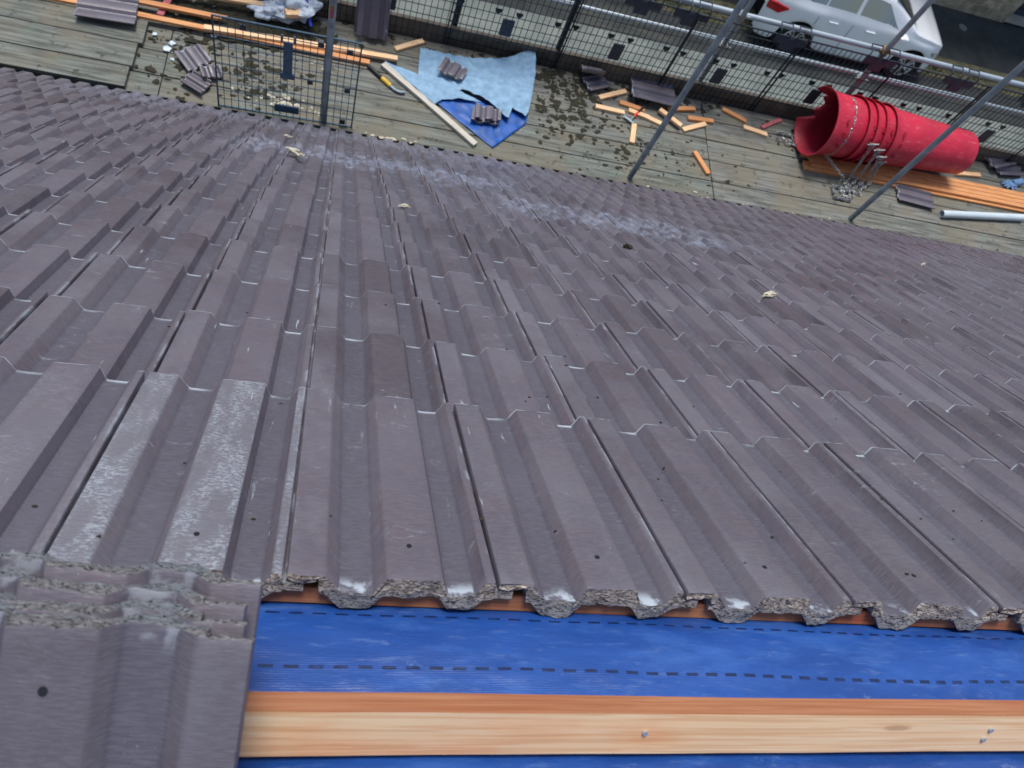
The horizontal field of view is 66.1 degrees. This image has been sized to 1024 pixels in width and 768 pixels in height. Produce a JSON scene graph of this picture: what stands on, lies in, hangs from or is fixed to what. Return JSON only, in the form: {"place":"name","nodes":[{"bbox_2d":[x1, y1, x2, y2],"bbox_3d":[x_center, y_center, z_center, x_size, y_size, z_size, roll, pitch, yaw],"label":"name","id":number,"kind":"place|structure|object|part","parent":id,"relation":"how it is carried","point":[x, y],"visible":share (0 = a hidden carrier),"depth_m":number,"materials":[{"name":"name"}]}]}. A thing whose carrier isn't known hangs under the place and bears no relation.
{"place":"outdoors","nodes":[
{"label":"outdoors","id":0,"kind":"place"},
{"bbox_2d":[0,67,1023,767],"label":"house roof","id":1,"kind":"structure","parent":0,"point":[204,291],"depth_m":1.28,"materials":[{"name":"concrete"}]},
{"bbox_2d":[0,549,262,767],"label":"loose tile","id":2,"kind":"object","parent":1,"relation":"on","point":[203,580],"visible":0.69,"depth_m":0.68,"materials":[{"name":"concrete"}]},
{"bbox_2d":[0,568,247,620],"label":"loose tile","id":3,"kind":"object","parent":2,"relation":"on","point":[23,585],"visible":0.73,"depth_m":0.65,"materials":[{"name":"concrete"}]},
{"bbox_2d":[0,591,246,637],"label":"loose tile","id":4,"kind":"object","parent":3,"relation":"on","point":[229,628],"visible":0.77,"depth_m":0.62,"materials":[{"name":"concrete"}]},
{"bbox_2d":[0,603,254,767],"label":"loose tile","id":5,"kind":"object","parent":4,"relation":"on","point":[139,690],"visible":1,"depth_m":0.59,"materials":[{"name":"concrete"}]},
{"bbox_2d":[286,147,304,156],"bbox_3d":[-1.116,-1.192,4.044,0.108,0.038,0.045,25,17,-5],"label":"mortar lump","id":6,"kind":"object","parent":1,"relation":"on","point":[296,152],"visible":1,"depth_m":4.03,"materials":[{"name":"beige concrete"}]},
{"bbox_2d":[397,203,410,208],"bbox_3d":[-0.427,-0.705,3.120,0.054,0.022,0.022,-10,70,-21],"label":"mortar lump","id":7,"kind":"object","parent":1,"relation":"on","point":[404,206],"visible":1,"depth_m":3.12,"materials":[{"name":"beige concrete"}]},
{"bbox_2d":[32,303,982,574],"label":"dirt specks","id":8,"kind":"object","parent":1,"relation":"on","point":[482,519],"visible":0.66,"depth_m":1.24,"materials":[{"name":"black soil"}]},
{"bbox_2d":[623,243,632,248],"bbox_3d":[0.489,-0.579,3.311,0.046,0.025,0.028,6,21,-14],"label":"moss lump","id":9,"kind":"object","parent":1,"relation":"on","point":[627,246],"visible":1,"depth_m":3.30,"materials":[{"name":"brown plant"}]},
{"bbox_2d":[760,291,776,297],"bbox_3d":[0.928,-0.322,2.841,0.064,0.027,0.025,-12,71,-22],"label":"mortar lump","id":10,"kind":"object","parent":1,"relation":"on","point":[770,294],"visible":1,"depth_m":2.84,"materials":[{"name":"beige concrete"}]},
{"bbox_2d":[343,0,1023,153],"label":"road","id":11,"kind":"structure","parent":0,"point":[415,6],"depth_m":14.04,"materials":[{"name":"grey asphalt"}]},
{"bbox_2d":[0,0,1023,256],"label":"scaffold","id":12,"kind":"object","parent":11,"relation":"on","point":[56,40],"visible":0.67,"depth_m":6.77,"materials":[{"name":"metal"}]},
{"bbox_2d":[48,0,76,4],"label":"batten","id":13,"kind":"object","parent":12,"relation":"on","point":[72,2],"visible":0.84,"depth_m":5.88,"materials":[{"name":"orange wood"}]},
{"bbox_2d":[74,0,138,24],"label":"roof tile","id":14,"kind":"object","parent":12,"relation":"on","point":[122,11],"visible":1,"depth_m":5.91,"materials":[{"name":"concrete"}]},
{"bbox_2d":[157,0,171,16],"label":"pink stick","id":15,"kind":"object","parent":12,"relation":"on","point":[161,12],"visible":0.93,"depth_m":6.11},
{"bbox_2d":[139,0,226,20],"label":"batten","id":16,"kind":"object","parent":12,"relation":"on","point":[176,8],"visible":0.93,"depth_m":6.12,"materials":[{"name":"orange wood"}]},
{"bbox_2d":[152,32,216,60],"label":"foam scraps","id":17,"kind":"object","parent":12,"relation":"on","point":[168,48],"visible":0.88,"depth_m":6.03,"materials":[{"name":"white plastic"}]},
{"bbox_2d":[174,44,211,71],"bbox_3d":[-2.433,-2.491,6.027,0.216,0.046,0.200,-34,84,-27],"label":"roof tile","id":18,"kind":"object","parent":12,"relation":"on","point":[190,58],"visible":0.99,"depth_m":6.01,"materials":[{"name":"concrete"}]},
{"bbox_2d":[180,70,211,94],"bbox_3d":[-2.373,-2.275,5.955,0.194,0.046,0.172,32,57,-1],"label":"roof tile","id":19,"kind":"object","parent":12,"relation":"on","point":[195,80],"visible":1,"depth_m":5.94,"materials":[{"name":"concrete"}]},
{"bbox_2d":[199,64,222,78],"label":"roof tile","id":20,"kind":"object","parent":12,"relation":"on","point":[207,71],"visible":0.91,"depth_m":5.99,"materials":[{"name":"concrete"}]},
{"bbox_2d":[218,0,269,5],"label":"batten","id":21,"kind":"object","parent":12,"relation":"on","point":[250,2],"visible":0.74,"depth_m":6.29,"materials":[{"name":"orange wood"}]},
{"bbox_2d":[137,11,369,64],"bbox_3d":[-2.199,-2.757,6.208,2.138,0.026,0.050,6,65,-16],"label":"batten","id":22,"kind":"object","parent":12,"relation":"on","point":[170,21],"visible":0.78,"depth_m":6.19,"materials":[{"name":"orange wood"}]},
{"bbox_2d":[247,0,322,26],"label":"clear sack","id":23,"kind":"object","parent":12,"relation":"on","point":[290,11],"visible":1,"depth_m":6.31,"materials":[{"name":"clear plastic"}]},
{"bbox_2d":[211,14,362,127],"bbox_3d":[-1.631,-2.231,5.715,0.999,0.837,0.032,5,64,-15],"label":"guard","id":24,"kind":"object","parent":12,"relation":"attached to","point":[288,58],"visible":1,"depth_m":5.66,"materials":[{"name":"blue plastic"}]},
{"bbox_2d":[259,0,328,16],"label":"guard","id":25,"kind":"object","parent":12,"relation":"attached to","point":[324,7],"visible":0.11,"depth_m":6.51,"materials":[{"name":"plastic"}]},
{"bbox_2d":[204,24,397,61],"bbox_3d":[-1.679,-2.747,6.348,1.513,0.026,0.051,3,66,-17],"label":"batten","id":26,"kind":"object","parent":12,"relation":"on","point":[365,53],"visible":0.8,"depth_m":6.33,"materials":[{"name":"beige wood"}]},
{"bbox_2d":[354,0,358,31],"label":"roof tile","id":27,"kind":"object","parent":12,"relation":"on","point":[356,18],"visible":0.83,"depth_m":6.48,"materials":[{"name":"concrete"}]},
{"bbox_2d":[356,0,390,40],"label":"roof tile","id":28,"kind":"object","parent":12,"relation":"on","point":[373,19],"visible":1,"depth_m":6.48,"materials":[{"name":"concrete"}]},
{"bbox_2d":[367,64,404,93],"bbox_3d":[-1.040,-2.496,6.467,0.389,0.034,0.063,38,62,2],"label":"crowbar","id":29,"kind":"object","parent":12,"relation":"on","point":[380,76],"visible":1,"depth_m":6.45,"materials":[{"name":"black metal"}]},
{"bbox_2d":[327,0,457,44],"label":"guard","id":30,"kind":"object","parent":12,"relation":"attached to","point":[393,4],"visible":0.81,"depth_m":6.58,"materials":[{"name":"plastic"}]},
{"bbox_2d":[394,38,424,51],"bbox_3d":[-0.873,-2.884,6.699,0.284,0.026,0.047,-28,77,-26],"label":"offcut","id":31,"kind":"object","parent":12,"relation":"on","point":[408,45],"visible":1,"depth_m":6.69,"materials":[{"name":"beige wood"}]},
{"bbox_2d":[381,62,477,146],"bbox_3d":[-0.685,-2.308,6.494,1.040,0.031,0.057,42,62,4],"label":"pale batten","id":32,"kind":"object","parent":12,"relation":"on","point":[431,106],"visible":1,"depth_m":6.48,"materials":[{"name":"beige wood"}]},
{"bbox_2d":[384,48,535,147],"bbox_3d":[-0.428,-2.510,6.615,1.301,0.114,1.114,6,65,-14],"label":"felt sheet","id":33,"kind":"object","parent":12,"relation":"on","point":[505,85],"visible":0.95,"depth_m":6.67,"materials":[{"name":"blue fabric"}]},
{"bbox_2d":[438,57,467,80],"bbox_3d":[-0.499,-2.645,6.636,0.216,0.046,0.169,26,62,-4],"label":"roof tile","id":34,"kind":"object","parent":33,"relation":"on","point":[455,70],"visible":1,"depth_m":6.62,"materials":[{"name":"concrete"}]},
{"bbox_2d":[471,106,498,125],"bbox_3d":[-0.225,-2.221,6.570,0.232,0.046,0.147,14,64,-11],"label":"roof tile","id":35,"kind":"object","parent":33,"relation":"on","point":[478,121],"visible":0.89,"depth_m":6.54,"materials":[{"name":"concrete"}]},
{"bbox_2d":[475,103,501,121],"bbox_3d":[-0.199,-2.246,6.557,0.221,0.046,0.153,8,65,-13],"label":"roof tile","id":36,"kind":"object","parent":35,"relation":"on","point":[487,112],"visible":1,"depth_m":6.54,"materials":[{"name":"concrete"}]},
{"bbox_2d":[443,0,584,68],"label":"guard","id":37,"kind":"object","parent":12,"relation":"attached to","point":[506,27],"visible":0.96,"depth_m":6.66,"materials":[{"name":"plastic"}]},
{"bbox_2d":[231,62,871,227],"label":"mortar crumbs","id":38,"kind":"object","parent":12,"relation":"on","point":[296,104],"visible":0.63,"depth_m":6.14,"materials":[{"name":"beige concrete"}]},
{"bbox_2d":[134,0,1006,249],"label":"moss debris","id":39,"kind":"object","parent":12,"relation":"on","point":[236,11],"visible":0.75,"depth_m":6.39,"materials":[{"name":"plant"}]},
{"bbox_2d":[579,64,605,75],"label":"roof tile","id":40,"kind":"object","parent":12,"relation":"on","point":[592,69],"visible":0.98,"depth_m":7.01,"materials":[{"name":"concrete"}]},
{"bbox_2d":[582,74,609,90],"bbox_3d":[0.755,-2.715,7.099,0.211,0.046,0.167,-21,75,-24],"label":"roof tile","id":41,"kind":"object","parent":12,"relation":"on","point":[594,82],"visible":0.94,"depth_m":7.08,"materials":[{"name":"concrete"}]},
{"bbox_2d":[595,104,624,115],"bbox_3d":[0.876,-2.456,7.043,0.278,0.026,0.047,8,65,-14],"label":"offcut","id":42,"kind":"object","parent":12,"relation":"on","point":[609,109],"visible":1,"depth_m":7.03,"materials":[{"name":"beige wood"}]},
{"bbox_2d":[598,89,626,100],"bbox_3d":[0.910,-2.622,7.128,0.306,0.026,0.047,-22,75,-24],"label":"offcut","id":43,"kind":"object","parent":12,"relation":"on","point":[604,96],"visible":1,"depth_m":7.11,"materials":[{"name":"beige wood"}]},
{"bbox_2d":[619,100,644,112],"bbox_3d":[1.087,-2.517,7.136,0.244,0.026,0.047,14,64,-11],"label":"offcut","id":44,"kind":"object","parent":12,"relation":"on","point":[628,105],"visible":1,"depth_m":7.12,"materials":[{"name":"orange wood"}]},
{"bbox_2d":[552,0,712,84],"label":"guard","id":45,"kind":"object","parent":12,"relation":"attached to","point":[688,18],"visible":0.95,"depth_m":6.71,"materials":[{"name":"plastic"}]},
{"bbox_2d":[629,123,636,144],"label":"offcut","id":46,"kind":"object","parent":12,"relation":"on","point":[632,133],"visible":1,"depth_m":6.99,"materials":[{"name":"beige wood"}]},
{"bbox_2d":[621,101,650,123],"bbox_3d":[1.134,-2.479,7.120,0.141,0.041,0.364,40,62,3],"label":"hammer","id":47,"kind":"object","parent":12,"relation":"on","point":[630,121],"visible":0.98,"depth_m":7.09,"materials":[{"name":"black plastic"}]},
{"bbox_2d":[628,108,649,117],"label":"offcut","id":48,"kind":"object","parent":12,"relation":"on","point":[634,111],"visible":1,"depth_m":7.11,"materials":[{"name":"beige wood"}]},
{"bbox_2d":[642,112,661,125],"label":"offcut","id":49,"kind":"object","parent":12,"relation":"on","point":[653,120],"visible":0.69,"depth_m":7.13,"materials":[{"name":"beige wood"}]},
{"bbox_2d":[630,78,674,105],"bbox_3d":[1.292,-2.687,7.215,0.421,0.046,0.307,8,62,-13],"label":"roof tile","id":50,"kind":"object","parent":12,"relation":"on","point":[652,91],"visible":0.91,"depth_m":7.19,"materials":[{"name":"concrete"}]},
{"bbox_2d":[658,108,681,127],"bbox_3d":[1.443,-2.428,7.174,0.251,0.026,0.047,38,62,2],"label":"offcut","id":51,"kind":"object","parent":12,"relation":"on","point":[673,120],"visible":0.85,"depth_m":7.16,"materials":[{"name":"beige wood"}]},
{"bbox_2d":[667,106,695,111],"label":"offcut","id":52,"kind":"object","parent":12,"relation":"on","point":[686,109],"visible":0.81,"depth_m":7.30,"materials":[{"name":"orange wood"}]},
{"bbox_2d":[681,121,706,132],"bbox_3d":[1.677,-2.368,7.250,0.281,0.026,0.047,-21,74,-24],"label":"offcut","id":53,"kind":"object","parent":12,"relation":"on","point":[693,126],"visible":1,"depth_m":7.24,"materials":[{"name":"wood"}]},
{"bbox_2d":[687,115,713,123],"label":"offcut","id":54,"kind":"object","parent":12,"relation":"on","point":[700,119],"visible":1,"depth_m":7.30,"materials":[{"name":"orange wood"}]},
{"bbox_2d":[692,151,710,174],"bbox_3d":[1.706,-1.994,7.092,0.047,0.026,0.259,-20,74,-24],"label":"offcut","id":55,"kind":"object","parent":12,"relation":"on","point":[701,163],"visible":1,"depth_m":7.08,"materials":[{"name":"wood"}]},
{"bbox_2d":[721,107,746,123],"bbox_3d":[2.106,-2.548,7.461,0.258,0.026,0.047,26,62,-5],"label":"offcut","id":56,"kind":"object","parent":12,"relation":"on","point":[736,116],"visible":1,"depth_m":7.45,"materials":[{"name":"orange wood"}]},
{"bbox_2d":[657,13,811,110],"bbox_3d":[1.957,-2.895,7.069,1.053,0.970,0.088,6,65,-14],"label":"guard","id":57,"kind":"object","parent":12,"relation":"attached to","point":[786,43],"visible":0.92,"depth_m":6.98,"materials":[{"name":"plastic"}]},
{"bbox_2d":[743,125,766,136],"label":"offcut","id":58,"kind":"object","parent":12,"relation":"on","point":[754,130],"visible":1,"depth_m":7.44,"materials":[{"name":"beige wood"}]},
{"bbox_2d":[760,118,781,129],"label":"offcut","id":59,"kind":"object","parent":12,"relation":"on","point":[770,123],"visible":1,"depth_m":7.55,"materials":[{"name":"wood"}]},
{"bbox_2d":[776,131,797,147],"bbox_3d":[2.635,-2.339,7.518,0.234,0.058,0.155,6,65,-14],"label":"chain heap","id":60,"kind":"object","parent":12,"relation":"on","point":[783,134],"visible":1,"depth_m":7.51,"materials":[{"name":"metal"}]},
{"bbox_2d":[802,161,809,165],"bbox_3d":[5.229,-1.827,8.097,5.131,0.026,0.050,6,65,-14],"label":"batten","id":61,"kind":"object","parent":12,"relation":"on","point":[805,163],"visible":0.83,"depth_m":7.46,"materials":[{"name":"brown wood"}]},
{"bbox_2d":[810,161,1023,208],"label":"batten","id":62,"kind":"object","parent":61,"relation":"on","point":[926,187],"visible":0.92,"depth_m":7.75,"materials":[{"name":"brown wood"}]},
{"bbox_2d":[748,38,902,120],"bbox_3d":[2.899,-2.800,7.315,1.030,0.970,0.088,6,65,-14],"label":"guard","id":63,"kind":"object","parent":12,"relation":"attached to","point":[876,64],"visible":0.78,"depth_m":7.16,"materials":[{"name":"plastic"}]},
{"bbox_2d":[831,184,854,202],"bbox_3d":[3.132,-1.798,7.432,0.255,0.061,0.169,6,65,-14],"label":"chain heap","id":64,"kind":"object","parent":12,"relation":"on","point":[843,194],"visible":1,"depth_m":7.42,"materials":[{"name":"metal"}]},
{"bbox_2d":[843,174,863,195],"bbox_3d":[3.273,-1.900,7.518,0.240,0.058,0.223,6,65,-14],"label":"chain heap","id":65,"kind":"object","parent":12,"relation":"on","point":[848,185],"visible":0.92,"depth_m":7.51,"materials":[{"name":"metal"}]},
{"bbox_2d":[794,86,978,189],"bbox_3d":[3.613,-2.284,7.452,1.738,0.647,0.727,6,65,-14],"label":"rubble chute","id":66,"kind":"object","parent":12,"relation":"on","point":[859,129],"visible":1,"depth_m":7.34,"materials":[{"name":"red plastic"}]},
{"bbox_2d":[803,165,1023,212],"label":"batten","id":67,"kind":"object","parent":12,"relation":"on","point":[883,183],"visible":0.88,"depth_m":7.81,"materials":[{"name":"brown wood"}]},
{"bbox_2d":[895,184,934,208],"bbox_3d":[3.935,-1.829,7.691,0.401,0.046,0.210,10,64,-13],"label":"roof tile","id":68,"kind":"object","parent":12,"relation":"on","point":[916,196],"visible":1,"depth_m":7.67,"materials":[{"name":"concrete"}]},
{"bbox_2d":[869,63,992,124],"bbox_3d":[3.862,-2.680,7.556,1.030,0.970,0.088,6,65,-14],"label":"guard","id":69,"kind":"object","parent":12,"relation":"attached to","point":[955,84],"visible":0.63,"depth_m":7.32,"materials":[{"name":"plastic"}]},
{"bbox_2d":[955,171,980,177],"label":"offcut","id":70,"kind":"object","parent":12,"relation":"on","point":[971,174],"visible":0.83,"depth_m":8.07,"materials":[{"name":"beige wood"}]},
{"bbox_2d":[939,210,1023,220],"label":"plastic pipe","id":71,"kind":"object","parent":12,"relation":"on","point":[979,215],"visible":1,"depth_m":7.79,"materials":[{"name":"white plastic"}]},
{"bbox_2d":[948,85,1023,162],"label":"guard","id":72,"kind":"object","parent":12,"relation":"attached to","point":[983,137],"visible":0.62,"depth_m":7.76,"materials":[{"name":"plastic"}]},
{"bbox_2d":[995,164,1023,175],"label":"roof tile","id":73,"kind":"object","parent":12,"relation":"on","point":[1012,170],"visible":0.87,"depth_m":8.25,"materials":[{"name":"concrete"}]},
{"bbox_2d":[984,157,1016,168],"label":"roof tile","id":74,"kind":"object","parent":73,"relation":"on","point":[996,162],"visible":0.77,"depth_m":8.19,"materials":[{"name":"concrete"}]},
{"bbox_2d":[1001,178,1023,190],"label":"work glove","id":75,"kind":"object","parent":12,"relation":"on","point":[1014,183],"visible":1,"depth_m":8.18,"materials":[{"name":"blue fabric"}]},
{"bbox_2d":[1006,147,1023,169],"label":"guard","id":76,"kind":"object","parent":12,"relation":"attached to","point":[1016,157],"visible":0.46,"depth_m":8.20,"materials":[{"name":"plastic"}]},
{"bbox_3d":[5.258,-1.962,8.166,5.069,0.026,0.050,6,65,-14],"label":"batten","id":77,"kind":"object","parent":12,"relation":"on","visible":0},
{"bbox_2d":[817,154,1023,195],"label":"batten","id":78,"kind":"object","parent":77,"relation":"on","point":[954,180],"visible":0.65,"depth_m":7.91,"materials":[{"name":"orange wood"}]},
{"bbox_3d":[5.224,-1.920,8.137,5.140,0.026,0.050,6,65,-14],"label":"batten","id":79,"kind":"object","parent":12,"relation":"on","visible":0},
{"bbox_2d":[806,154,1023,199],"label":"batten","id":80,"kind":"object","parent":79,"relation":"on","point":[935,180],"visible":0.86,"depth_m":7.82,"materials":[{"name":"orange wood"}]},
{"bbox_3d":[5.263,-1.869,8.126,5.057,0.026,0.050,6,65,-14],"label":"batten","id":81,"kind":"object","parent":12,"relation":"on","visible":0},
{"bbox_2d":[808,157,1023,203],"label":"batten","id":82,"kind":"object","parent":81,"relation":"on","point":[810,159],"visible":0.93,"depth_m":7.77,"materials":[{"name":"brown wood"}]},
{"bbox_2d":[484,0,1023,127],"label":"parking strip","id":83,"kind":"object","parent":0,"point":[696,44],"depth_m":14.96,"materials":[{"name":"asphalt"}]},
{"bbox_2d":[752,0,941,78],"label":"parked car","id":84,"kind":"object","parent":83,"relation":"on","point":[882,22],"visible":0.77,"depth_m":14.62,"materials":[{"name":"white paint"}]},
{"bbox_3d":[5.532,-6.966,14.098,0.460,0.338,0.135,6,65,-14],"label":"side window","id":85,"kind":"part","parent":84,"relation":"part of","materials":[{"name":"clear glass"}]},
{"bbox_3d":[6.050,-6.906,14.238,0.620,0.376,0.134,6,65,-14],"label":"side window","id":86,"kind":"part","parent":84,"relation":"part of","materials":[{"name":"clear glass"}]},
{"bbox_3d":[6.879,-6.790,14.477,0.960,0.427,0.152,6,65,-14],"label":"side window","id":87,"kind":"part","parent":84,"relation":"part of","materials":[{"name":"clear glass"}]},
{"bbox_2d":[719,0,1023,77],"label":"pavement","id":88,"kind":"structure","parent":0,"point":[987,43],"depth_m":16.94,"materials":[{"name":"black asphalt"}]},
{"bbox_2d":[959,24,966,30],"bbox_3d":[9.719,-7.687,16.963,0.200,0.008,0.200,6,65,-14],"label":"drain cover","id":89,"kind":"object","parent":88,"relation":"on","point":[962,27],"visible":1,"depth_m":16.96,"materials":[{"name":"metal"}]},
{"label":"ground","id":90,"kind":"structure","parent":0,"visible":0},
{"bbox_2d":[653,0,1023,96],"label":"gutter strip","id":91,"kind":"object","parent":90,"relation":"on","point":[750,29],"depth_m":16.11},
{"bbox_2d":[618,0,1023,96],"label":"moss strip","id":92,"kind":"object","parent":91,"relation":"on","point":[941,70],"visible":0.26,"depth_m":16.17,"materials":[{"name":"plant"}]},
{"bbox_2d":[670,0,1023,88],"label":"kerb","id":93,"kind":"structure","parent":90,"relation":"on","point":[937,58],"depth_m":16.37,"materials":[{"name":"grey concrete"}]},
{"bbox_2d":[933,0,1023,26],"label":"stone building","id":94,"kind":"structure","parent":90,"relation":"on","point":[1009,11],"depth_m":17.14,"materials":[{"name":"stone"}]}
]}

